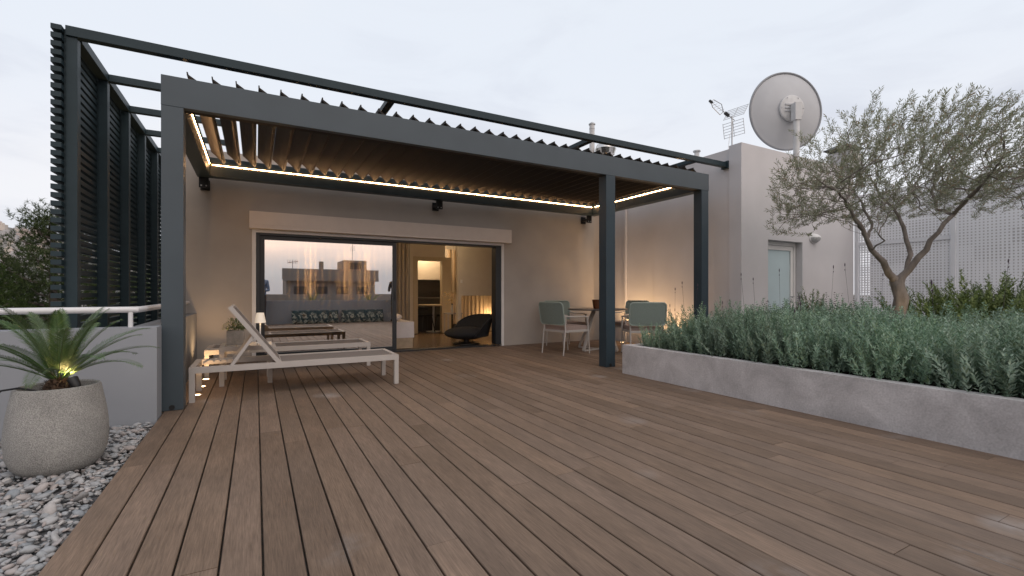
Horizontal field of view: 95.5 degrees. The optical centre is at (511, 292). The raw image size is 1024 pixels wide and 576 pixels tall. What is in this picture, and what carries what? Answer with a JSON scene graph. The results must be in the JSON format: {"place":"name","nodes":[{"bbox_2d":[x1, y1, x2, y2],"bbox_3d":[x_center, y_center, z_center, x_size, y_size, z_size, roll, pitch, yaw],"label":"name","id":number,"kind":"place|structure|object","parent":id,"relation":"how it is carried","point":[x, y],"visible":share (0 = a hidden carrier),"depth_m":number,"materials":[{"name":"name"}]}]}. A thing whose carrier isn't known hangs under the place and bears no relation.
{"place":"outdoors","nodes":[
{"label":"outdoors","id":0,"kind":"place"},
{"bbox_2d":[0,227,160,306],"bbox_3d":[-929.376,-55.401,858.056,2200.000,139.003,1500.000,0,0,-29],"label":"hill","id":1,"kind":"structure","parent":0,"point":[4,243],"depth_m":699.19,"materials":[{"name":"green plant"}]},
{"bbox_2d":[0,296,869,328],"bbox_3d":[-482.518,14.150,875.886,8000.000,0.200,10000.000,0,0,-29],"label":"ground","id":2,"kind":"structure","parent":0,"point":[860,306],"depth_m":750.67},
{"bbox_2d":[0,246,48,329],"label":"pine tree","id":3,"kind":"object","parent":2,"relation":"on","point":[2,261],"visible":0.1,"depth_m":15.34,"materials":[{"name":"green plant"}]},
{"bbox_2d":[0,253,52,329],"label":"pine tree","id":4,"kind":"object","parent":2,"relation":"on","point":[5,302],"visible":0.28,"depth_m":12.85,"materials":[{"name":"green plant"}]},
{"bbox_2d":[0,196,117,329],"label":"pine tree","id":5,"kind":"object","parent":2,"relation":"on","point":[41,226],"visible":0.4,"depth_m":13.61,"materials":[{"name":"green plant"}]},
{"bbox_2d":[40,233,160,326],"bbox_3d":[-12.917,5.737,14.941,3.692,16.626,3.421,0,0,29],"label":"pine tree","id":6,"kind":"object","parent":2,"relation":"on","point":[88,277],"visible":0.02,"depth_m":14.80,"materials":[{"name":"green plant"}]},
{"bbox_2d":[119,243,160,319],"bbox_3d":[-13.101,5.825,17.038,3.518,16.451,3.835,0,0,38],"label":"pine tree","id":7,"kind":"object","parent":2,"relation":"on","point":[149,283],"depth_m":16.85,"materials":[{"name":"green plant"}]},
{"bbox_2d":[0,0,1023,294],"label":"sky","id":8,"kind":"structure","parent":0,"point":[645,72],"materials":[{"name":"white"}]},
{"bbox_2d":[615,142,853,342],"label":"stair tower","id":9,"kind":"structure","parent":0,"point":[654,252],"depth_m":8.55,"materials":[{"name":"white paint"}]},
{"bbox_2d":[595,144,615,155],"bbox_3d":[2.135,-2.763,10.600,0.480,1.306,0.480,0,0,-29],"label":"roof ventilator","id":10,"kind":"object","parent":9,"relation":"on","point":[603,149],"visible":0.34,"depth_m":10.41,"materials":[{"name":"metal"}]},
{"bbox_2d":[709,99,748,148],"bbox_3d":[3.722,-2.896,8.199,0.909,0.932,0.405,0,0,-29],"label":"tv antenna","id":11,"kind":"object","parent":9,"relation":"on","point":[727,114],"visible":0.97,"depth_m":8.27,"materials":[{"name":"metal"}]},
{"bbox_2d":[768,245,794,310],"bbox_3d":[4.796,0.098,8.362,0.890,1.885,0.104,0,0,-29],"label":"door","id":12,"kind":"structure","parent":9,"relation":"in","point":[779,257],"depth_m":8.43,"materials":[{"name":"white paint"}]},
{"bbox_2d":[749,72,821,157],"bbox_3d":[5.075,-3.261,8.618,0.957,1.643,1.105,0,0,44],"label":"satellite dish","id":13,"kind":"object","parent":9,"relation":"attached to","point":[780,103],"visible":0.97,"depth_m":8.53,"materials":[{"name":"white metal"}]},
{"bbox_2d":[809,233,820,243],"bbox_3d":[5.652,-1.010,8.620,0.280,0.190,0.115,0,0,-29],"label":"bulkhead lamp","id":14,"kind":"object","parent":9,"relation":"attached to","point":[814,238],"visible":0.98,"depth_m":8.59,"materials":[{"name":"white glass"}]},
{"bbox_2d":[823,145,864,167],"bbox_3d":[6.607,-2.682,9.250,0.540,0.484,0.540,0,0,-29],"label":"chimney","id":15,"kind":"object","parent":9,"relation":"on","point":[831,154],"visible":0.27,"depth_m":9.17,"materials":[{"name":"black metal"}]},
{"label":"terrace","id":16,"kind":"structure","parent":0,"visible":0},
{"bbox_2d":[0,422,153,575],"bbox_3d":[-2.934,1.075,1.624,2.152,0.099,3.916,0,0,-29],"label":"gravel","id":17,"kind":"structure","parent":16,"relation":"on","point":[19,501],"depth_m":2.38,"materials":[{"name":"grey gravel"}]},
{"bbox_2d":[1,379,108,477],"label":"plant pot","id":18,"kind":"object","parent":17,"relation":"on","point":[46,433],"visible":0.88,"depth_m":2.69,"materials":[{"name":"grey concrete"}]},
{"bbox_2d":[0,387,37,392],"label":"power cable","id":19,"kind":"object","parent":18,"relation":"attached to","point":[17,388],"visible":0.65,"depth_m":2.67,"materials":[{"name":"black rubber"}]},
{"bbox_2d":[66,376,80,387],"bbox_3d":[-2.665,0.566,2.827,0.075,0.119,0.056,0,0,20],"label":"spotlight","id":20,"kind":"object","parent":18,"relation":"on","point":[73,381],"visible":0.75,"depth_m":2.81,"materials":[{"name":"black metal"}]},
{"bbox_2d":[0,306,159,390],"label":"sago palm","id":21,"kind":"object","parent":18,"relation":"in","point":[63,360],"visible":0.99,"depth_m":2.80,"materials":[{"name":"green plant"}]},
{"bbox_2d":[0,313,196,438],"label":"parapet wall","id":22,"kind":"structure","parent":16,"relation":"on","point":[133,393],"depth_m":3.76,"materials":[{"name":"white paint"}]},
{"bbox_2d":[0,301,189,326],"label":"handrail","id":23,"kind":"object","parent":22,"relation":"on","point":[130,311],"visible":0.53,"depth_m":3.71,"materials":[{"name":"white metal"}]},
{"bbox_2d":[128,362,352,575],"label":"deck underlay","id":24,"kind":"object","parent":16,"relation":"on","point":[262,547],"depth_m":2.41,"materials":[{"name":"black metal"}]},
{"bbox_2d":[38,340,1023,575],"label":"deck","id":25,"kind":"structure","parent":24,"relation":"on","point":[526,460],"depth_m":2.54,"materials":[{"name":"brown wood"}]},
{"bbox_2d":[219,341,272,386],"bbox_3d":[-3.157,0.828,5.534,0.530,0.444,0.500,0,0,-29],"label":"patio side table","id":26,"kind":"object","parent":25,"relation":"on","point":[224,348],"visible":0.61,"depth_m":5.33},
{"bbox_2d":[222,317,245,344],"bbox_3d":[-3.265,0.433,5.480,0.317,0.343,0.309,0,0,-29],"label":"flower pot","id":27,"kind":"object","parent":26,"relation":"on","point":[234,336],"visible":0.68,"depth_m":5.41,"materials":[{"name":"grey concrete"}]},
{"bbox_2d":[254,313,265,343],"bbox_3d":[-3.029,0.421,5.592,0.126,0.367,0.126,0,0,-29],"label":"table lamp","id":28,"kind":"object","parent":26,"relation":"on","point":[260,318],"visible":0.83,"depth_m":5.55,"materials":[{"name":"white fabric"}]},
{"bbox_2d":[204,338,369,377],"bbox_3d":[-3.087,0.875,6.526,2.010,0.351,0.670,0,0,-29],"label":"sun lounger","id":29,"kind":"object","parent":25,"relation":"on","point":[210,351],"visible":0.52,"depth_m":6.45,"materials":[{"name":"beige fabric"}]},
{"bbox_2d":[189,304,398,402],"bbox_3d":[-2.353,0.588,5.194,2.010,0.924,0.670,0,0,-29],"label":"sun lounger","id":30,"kind":"object","parent":25,"relation":"on","point":[197,368],"visible":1,"depth_m":5.01,"materials":[{"name":"beige metal"}]},
{"bbox_2d":[161,72,708,410],"bbox_3d":[-0.696,-0.487,7.195,7.195,3.070,3.122,0,0,-29],"label":"pergola","id":31,"kind":"object","parent":25,"relation":"on","point":[429,159],"visible":0.93,"depth_m":6.29,"materials":[{"name":"black metal"}]},
{"bbox_2d":[538,302,589,355],"bbox_3d":[0.913,0.602,8.099,0.707,0.898,0.625,0,0,-37],"label":"dining chair","id":32,"kind":"object","parent":25,"relation":"on","point":[553,316],"visible":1,"depth_m":7.92,"materials":[{"name":"green fabric"}]},
{"bbox_2d":[544,300,587,346],"bbox_3d":[1.055,0.602,9.135,0.625,0.898,0.707,0,0,-27],"label":"dining chair","id":33,"kind":"object","parent":25,"relation":"on","point":[566,304],"visible":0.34,"depth_m":9.38,"materials":[{"name":"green metal"}]},
{"bbox_2d":[568,308,627,351],"bbox_3d":[1.590,0.671,8.617,1.100,0.758,1.100,0,0,-44],"label":"dining table","id":34,"kind":"object","parent":25,"relation":"on","point":[590,321],"visible":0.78,"depth_m":8.46,"materials":[{"name":"white metal"}]},
{"bbox_2d":[615,300,648,344],"bbox_3d":[2.264,0.602,9.220,0.707,0.898,0.625,0,0,-33],"label":"dining chair","id":35,"kind":"object","parent":25,"relation":"on","point":[626,313],"visible":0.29,"depth_m":9.36,"materials":[{"name":"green metal"}]},
{"bbox_2d":[621,302,666,351],"bbox_3d":[2.224,0.602,7.931,0.625,0.898,0.707,0,0,-1],"label":"dining chair","id":36,"kind":"object","parent":25,"relation":"on","point":[645,314],"visible":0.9,"depth_m":7.62,"materials":[{"name":"green fabric"}]},
{"bbox_2d":[622,343,1023,460],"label":"planter","id":37,"kind":"object","parent":25,"relation":"on","point":[978,420],"visible":0.46,"depth_m":3.73,"materials":[{"name":"concrete"}]},
{"bbox_2d":[637,321,666,347],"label":"lavender shrub","id":38,"kind":"object","parent":37,"relation":"on","point":[649,340],"visible":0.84,"depth_m":6.01,"materials":[{"name":"green plant"}]},
{"bbox_2d":[645,314,687,346],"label":"lavender shrub","id":39,"kind":"object","parent":37,"relation":"in","point":[666,326],"visible":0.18,"depth_m":6.13,"materials":[{"name":"green plant"}]},
{"bbox_2d":[656,331,677,350],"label":"lavender shrub","id":40,"kind":"object","parent":37,"relation":"on","point":[664,342],"visible":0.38,"depth_m":5.80,"materials":[{"name":"green plant"}]},
{"bbox_2d":[664,315,706,353],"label":"lavender shrub","id":41,"kind":"object","parent":37,"relation":"in","point":[675,343],"visible":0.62,"depth_m":5.51,"materials":[{"name":"green plant"}]},
{"bbox_2d":[661,301,721,351],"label":"lavender shrub","id":42,"kind":"object","parent":37,"relation":"in","point":[690,322],"visible":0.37,"depth_m":5.72,"materials":[{"name":"green plant"}]},
{"bbox_2d":[675,309,727,354],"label":"lavender shrub","id":43,"kind":"object","parent":37,"relation":"on","point":[689,346],"visible":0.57,"depth_m":5.30,"materials":[{"name":"green plant"}]},
{"bbox_2d":[687,318,735,352],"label":"lavender shrub","id":44,"kind":"object","parent":37,"relation":"in","point":[705,333],"visible":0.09,"depth_m":5.46,"materials":[{"name":"green plant"}]},
{"bbox_2d":[690,309,754,357],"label":"lavender shrub","id":45,"kind":"object","parent":37,"relation":"in","point":[722,346],"visible":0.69,"depth_m":5.04,"materials":[{"name":"green plant"}]},
{"bbox_2d":[698,296,749,324],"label":"lavender shrub","id":46,"kind":"object","parent":37,"relation":"in","point":[739,309],"visible":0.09,"depth_m":6.12,"materials":[{"name":"green plant"}]},
{"bbox_2d":[696,300,771,357],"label":"lavender shrub","id":47,"kind":"object","parent":37,"relation":"on","point":[720,316],"visible":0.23,"depth_m":5.19,"materials":[{"name":"green plant"}]},
{"bbox_2d":[707,301,763,350],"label":"lavender shrub","id":48,"kind":"object","parent":37,"relation":"in","point":[736,315],"visible":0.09,"depth_m":5.57,"materials":[{"name":"green plant"}]},
{"bbox_2d":[716,304,781,357],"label":"lavender shrub","id":49,"kind":"object","parent":37,"relation":"in","point":[750,317],"visible":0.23,"depth_m":5.00,"materials":[{"name":"green plant"}]},
{"bbox_2d":[726,316,784,362],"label":"lavender shrub","id":50,"kind":"object","parent":37,"relation":"on","point":[742,352],"visible":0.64,"depth_m":4.79,"materials":[{"name":"green plant"}]},
{"bbox_2d":[727,298,786,327],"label":"lavender shrub","id":51,"kind":"object","parent":37,"relation":"in","point":[764,311],"visible":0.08,"depth_m":5.58,"materials":[{"name":"green plant"}]},
{"bbox_2d":[737,305,796,333],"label":"lavender shrub","id":52,"kind":"object","parent":37,"relation":"in","point":[758,316],"visible":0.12,"depth_m":5.26,"materials":[{"name":"green plant"}]},
{"bbox_2d":[736,311,816,366],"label":"lavender shrub","id":53,"kind":"object","parent":37,"relation":"in","point":[767,346],"visible":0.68,"depth_m":4.53,"materials":[{"name":"green plant"}]},
{"bbox_2d":[739,299,826,361],"bbox_3d":[2.852,0.383,4.853,0.758,0.639,0.825,0,0,-45],"label":"lavender shrub","id":54,"kind":"object","parent":37,"relation":"in","point":[788,311],"visible":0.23,"depth_m":4.82,"materials":[{"name":"green plant"}]},
{"bbox_2d":[763,299,813,318],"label":"lavender shrub","id":55,"kind":"object","parent":37,"relation":"in","point":[792,307],"visible":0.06,"depth_m":5.96,"materials":[{"name":"green plant"}]},
{"bbox_2d":[770,296,831,321],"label":"lavender shrub","id":56,"kind":"object","parent":37,"relation":"in","point":[802,306],"visible":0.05,"depth_m":6.15,"materials":[{"name":"green plant"}]},
{"bbox_2d":[761,309,841,369],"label":"lavender shrub","id":57,"kind":"object","parent":37,"relation":"in","point":[793,350],"visible":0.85,"depth_m":4.27,"materials":[{"name":"green plant"}]},
{"bbox_2d":[778,306,835,326],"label":"lavender shrub","id":58,"kind":"object","parent":37,"relation":"in","point":[804,314],"visible":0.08,"depth_m":5.37,"materials":[{"name":"green plant"}]},
{"bbox_2d":[783,326,841,366],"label":"lavender shrub","id":59,"kind":"object","parent":37,"relation":"in","point":[807,343],"visible":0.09,"depth_m":4.48,"materials":[{"name":"green plant"}]},
{"bbox_2d":[796,286,838,312],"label":"rosemary shrub","id":60,"kind":"object","parent":37,"relation":"on","point":[805,297],"visible":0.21,"depth_m":7.01,"materials":[{"name":"green plant"}]},
{"bbox_2d":[796,299,852,321],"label":"lavender shrub","id":61,"kind":"object","parent":37,"relation":"in","point":[830,307],"visible":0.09,"depth_m":5.55,"materials":[{"name":"green plant"}]},
{"bbox_2d":[802,294,867,321],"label":"lavender shrub","id":62,"kind":"object","parent":37,"relation":"in","point":[817,307],"visible":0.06,"depth_m":5.43,"materials":[{"name":"green plant"}]},
{"bbox_2d":[799,303,875,344],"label":"lavender shrub","id":63,"kind":"object","parent":37,"relation":"in","point":[838,310],"visible":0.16,"depth_m":4.59,"materials":[{"name":"green plant"}]},
{"bbox_2d":[809,302,872,324],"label":"lavender shrub","id":64,"kind":"object","parent":37,"relation":"on","point":[847,310],"visible":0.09,"depth_m":5.04,"materials":[{"name":"green plant"}]},
{"bbox_2d":[806,318,876,372],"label":"lavender shrub","id":65,"kind":"object","parent":37,"relation":"in","point":[832,363],"visible":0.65,"depth_m":4.06,"materials":[{"name":"green plant"}]},
{"bbox_2d":[812,308,907,373],"bbox_3d":[3.131,0.421,4.196,0.792,0.567,0.710,-6,8,-21],"label":"lavender shrub","id":66,"kind":"object","parent":37,"relation":"on","point":[837,343],"visible":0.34,"depth_m":4.17,"materials":[{"name":"green plant"}]},
{"bbox_2d":[841,297,892,318],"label":"lavender shrub","id":67,"kind":"object","parent":37,"relation":"in","point":[868,304],"visible":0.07,"depth_m":5.76,"materials":[{"name":"green plant"}]},
{"bbox_2d":[829,302,911,326],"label":"lavender shrub","id":68,"kind":"object","parent":37,"relation":"in","point":[875,313],"visible":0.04,"depth_m":4.78,"materials":[{"name":"green plant"}]},
{"bbox_2d":[825,306,930,369],"bbox_3d":[3.381,0.408,4.376,0.831,0.591,0.771,0,0,-22],"label":"lavender shrub","id":69,"kind":"object","parent":37,"relation":"in","point":[858,323],"visible":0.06,"depth_m":4.29,"materials":[{"name":"green plant"}]},
{"bbox_2d":[832,302,926,373],"bbox_3d":[3.257,0.404,4.110,0.743,0.602,0.828,1,-8,29],"label":"lavender shrub","id":70,"kind":"object","parent":37,"relation":"in","point":[879,322],"visible":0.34,"depth_m":4.01,"materials":[{"name":"green plant"}]},
{"bbox_2d":[841,324,930,382],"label":"lavender shrub","id":71,"kind":"object","parent":37,"relation":"in","point":[880,370],"visible":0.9,"depth_m":3.72,"materials":[{"name":"green plant"}]},
{"bbox_2d":[765,82,1023,318],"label":"olive tree","id":72,"kind":"object","parent":37,"relation":"in","point":[985,182],"visible":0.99,"depth_m":5.66,"materials":[{"name":"green plant"}]},
{"bbox_2d":[877,303,926,321],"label":"lavender shrub","id":73,"kind":"object","parent":37,"relation":"in","point":[901,312],"visible":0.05,"depth_m":5.51,"materials":[{"name":"green plant"}]},
{"bbox_2d":[869,316,948,372],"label":"lavender shrub","id":74,"kind":"object","parent":37,"relation":"in","point":[909,332],"visible":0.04,"depth_m":4.06,"materials":[{"name":"green plant"}]},
{"bbox_2d":[860,300,960,343],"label":"lavender shrub","id":75,"kind":"object","parent":37,"relation":"in","point":[909,315],"visible":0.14,"depth_m":4.34,"materials":[{"name":"green plant"}]},
{"bbox_2d":[862,313,970,381],"bbox_3d":[3.328,0.436,3.817,0.718,0.539,0.761,-1,-2,44],"label":"lavender shrub","id":76,"kind":"object","parent":37,"relation":"in","point":[898,332],"visible":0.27,"depth_m":3.83,"materials":[{"name":"green plant"}]},
{"bbox_2d":[874,276,992,323],"bbox_3d":[5.639,0.234,6.327,1.258,0.932,1.294,0,0,-34],"label":"rosemary shrub","id":77,"kind":"object","parent":37,"relation":"in","point":[929,303],"visible":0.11,"depth_m":6.07,"materials":[{"name":"green plant"}]},
{"bbox_2d":[876,318,996,389],"bbox_3d":[3.273,0.455,3.551,0.665,0.526,0.659,0,0,-37],"label":"lavender shrub","id":78,"kind":"object","parent":37,"relation":"in","point":[923,369],"visible":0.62,"depth_m":3.52,"materials":[{"name":"green plant"}]},
{"bbox_2d":[904,280,972,332],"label":"lavender shrub","id":79,"kind":"object","parent":37,"relation":"on","point":[923,318],"visible":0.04,"depth_m":4.39,"materials":[{"name":"green plant"}]},
{"bbox_2d":[912,312,999,342],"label":"lavender shrub","id":80,"kind":"object","parent":37,"relation":"in","point":[953,324],"visible":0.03,"depth_m":4.08,"materials":[{"name":"green plant"}]},
{"bbox_2d":[919,314,1008,371],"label":"lavender shrub","id":81,"kind":"object","parent":37,"relation":"in","point":[966,335],"visible":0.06,"depth_m":3.73,"materials":[{"name":"green plant"}]},
{"bbox_2d":[907,269,1023,326],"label":"rosemary shrub","id":82,"kind":"object","parent":37,"relation":"in","point":[1000,302],"visible":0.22,"depth_m":5.85,"materials":[{"name":"green plant"}]},
{"bbox_2d":[910,317,1023,396],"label":"lavender shrub","id":83,"kind":"object","parent":37,"relation":"in","point":[964,379],"visible":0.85,"depth_m":3.27,"materials":[{"name":"green plant"}]},
{"bbox_2d":[920,300,1022,329],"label":"lavender shrub","id":84,"kind":"object","parent":37,"relation":"in","point":[966,313],"visible":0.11,"depth_m":4.75,"materials":[{"name":"green plant"}]},
{"bbox_2d":[923,319,1021,390],"bbox_3d":[3.544,0.454,3.524,0.625,0.518,0.665,0,0,-20],"label":"lavender shrub","id":85,"kind":"object","parent":37,"relation":"in","point":[1003,343],"visible":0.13,"depth_m":3.55,"materials":[{"name":"green plant"}]},
{"bbox_2d":[935,315,1023,397],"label":"lavender shrub","id":86,"kind":"object","parent":37,"relation":"in","point":[998,378],"visible":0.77,"depth_m":3.10,"materials":[{"name":"green plant"}]},
{"bbox_2d":[941,299,1023,374],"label":"lavender shrub","id":87,"kind":"object","parent":37,"relation":"on","point":[997,322],"visible":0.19,"depth_m":3.82,"materials":[{"name":"green plant"}]},
{"bbox_2d":[956,319,1020,397],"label":"lavender shrub","id":88,"kind":"object","parent":37,"relation":"on","point":[991,355],"visible":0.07,"depth_m":3.44,"materials":[{"name":"green plant"}]},
{"bbox_2d":[957,270,1023,318],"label":"rosemary shrub","id":89,"kind":"object","parent":37,"relation":"in","point":[1006,283],"visible":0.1,"depth_m":6.14,"materials":[{"name":"green plant"}]},
{"bbox_2d":[964,307,1023,335],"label":"lavender shrub","id":90,"kind":"object","parent":37,"relation":"in","point":[1006,315],"visible":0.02,"depth_m":4.17,"materials":[{"name":"green plant"}]},
{"bbox_2d":[969,313,1023,383],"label":"lavender shrub","id":91,"kind":"object","parent":37,"relation":"in","point":[989,335],"visible":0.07,"depth_m":3.47,"materials":[{"name":"green plant"}]},
{"bbox_2d":[990,315,1022,349],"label":"lavender shrub","id":92,"kind":"object","parent":37,"relation":"in","point":[1007,324],"visible":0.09,"depth_m":3.47,"materials":[{"name":"green plant"}]},
{"bbox_2d":[50,22,728,327],"bbox_3d":[-1.153,-0.292,7.871,8.492,3.885,4.700,0,0,-29],"label":"trellis screen","id":93,"kind":"object","parent":16,"relation":"on","point":[106,160],"visible":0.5,"depth_m":4.66,"materials":[{"name":"black paint"}]},
{"bbox_2d":[186,150,598,362],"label":"house","id":94,"kind":"structure","parent":16,"relation":"on","point":[292,263],"depth_m":7.97,"materials":[{"name":"white paint"}]},
{"bbox_2d":[260,235,396,355],"bbox_3d":[-3.007,0.064,7.791,2.150,1.924,0.070,0,0,-29],"label":"sliding door","id":95,"kind":"structure","parent":94,"relation":"in","point":[311,289],"depth_m":7.76,"materials":[{"name":"clear glass"}]},
{"bbox_2d":[397,243,409,320],"bbox_3d":[-2.500,-0.185,10.496,0.419,2.430,0.080,0,0,-29],"label":"curtain","id":96,"kind":"object","parent":94,"relation":"hanging from","point":[403,280],"visible":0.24,"depth_m":10.52,"materials":[{"name":"beige fabric"}]},
{"bbox_2d":[397,314,413,348],"bbox_3d":[-3.211,0.715,9.186,2.040,0.670,1.870,0,0,-29],"label":"bed","id":97,"kind":"object","parent":94,"relation":"on","point":[405,332],"visible":0.14,"depth_m":8.79,"materials":[{"name":"white fabric"}]},
{"bbox_2d":[418,306,434,332],"bbox_3d":[-2.327,0.699,12.361,0.452,0.707,0.498,0,0,-40],"label":"kitchen chair","id":98,"kind":"object","parent":94,"relation":"on","point":[424,308],"visible":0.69,"depth_m":12.19,"materials":[{"name":"grey fabric"}]},
{"bbox_2d":[418,304,441,331],"bbox_3d":[-2.109,0.682,12.538,0.860,0.735,0.860,0,0,-29],"label":"kitchen table","id":99,"kind":"object","parent":94,"relation":"on","point":[432,305],"visible":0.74,"depth_m":12.51,"materials":[{"name":"brown wood"}]},
{"bbox_2d":[418,249,455,330],"bbox_3d":[-2.262,-0.100,13.230,2.640,2.300,0.620,0,0,-29],"label":"kitchen cabinet","id":100,"kind":"object","parent":94,"relation":"on","point":[428,282],"visible":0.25,"depth_m":13.10,"materials":[{"name":"brown wood"}]},
{"bbox_2d":[447,249,455,296],"bbox_3d":[-1.689,-0.150,13.455,0.445,2.200,0.060,0,0,-29],"label":"curtain","id":101,"kind":"object","parent":94,"relation":"hanging from","point":[453,285],"visible":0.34,"depth_m":13.44,"materials":[{"name":"beige fabric"}]},
{"bbox_2d":[443,313,462,334],"bbox_3d":[-1.481,0.775,11.629,0.400,0.550,0.320,0,0,-29],"label":"side table","id":102,"kind":"object","parent":94,"relation":"on","point":[448,320],"visible":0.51,"depth_m":11.44,"materials":[{"name":"brown wood"}]},
{"bbox_2d":[444,314,491,344],"bbox_3d":[-0.882,0.750,9.645,1.012,0.600,1.012,0,0,8],"label":"armchair","id":103,"kind":"object","parent":94,"relation":"on","point":[470,327],"visible":0.99,"depth_m":9.41,"materials":[{"name":"grey fabric"}]},
{"bbox_2d":[453,295,491,323],"bbox_3d":[-0.821,0.410,11.878,1.470,0.720,0.040,0,0,-29],"label":"curtain","id":104,"kind":"object","parent":94,"relation":"hanging from","point":[471,305],"visible":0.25,"depth_m":11.79,"materials":[{"name":"beige fabric"}]},
{"bbox_2d":[589,122,594,151],"bbox_3d":[1.859,-3.037,10.800,0.156,1.854,0.156,0,0,-29],"label":"flue pipe","id":105,"kind":"object","parent":94,"relation":"on","point":[592,131],"visible":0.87,"depth_m":10.75,"materials":[{"name":"metal"}]},
{"bbox_2d":[854,170,1023,315],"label":"perforated screen","id":106,"kind":"object","parent":16,"relation":"on","point":[953,237],"visible":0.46,"depth_m":8.11,"materials":[{"name":"white metal"}]},
{"bbox_2d":[871,179,1023,313],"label":"boundary wall","id":107,"kind":"structure","parent":16,"relation":"on","point":[944,248],"depth_m":8.73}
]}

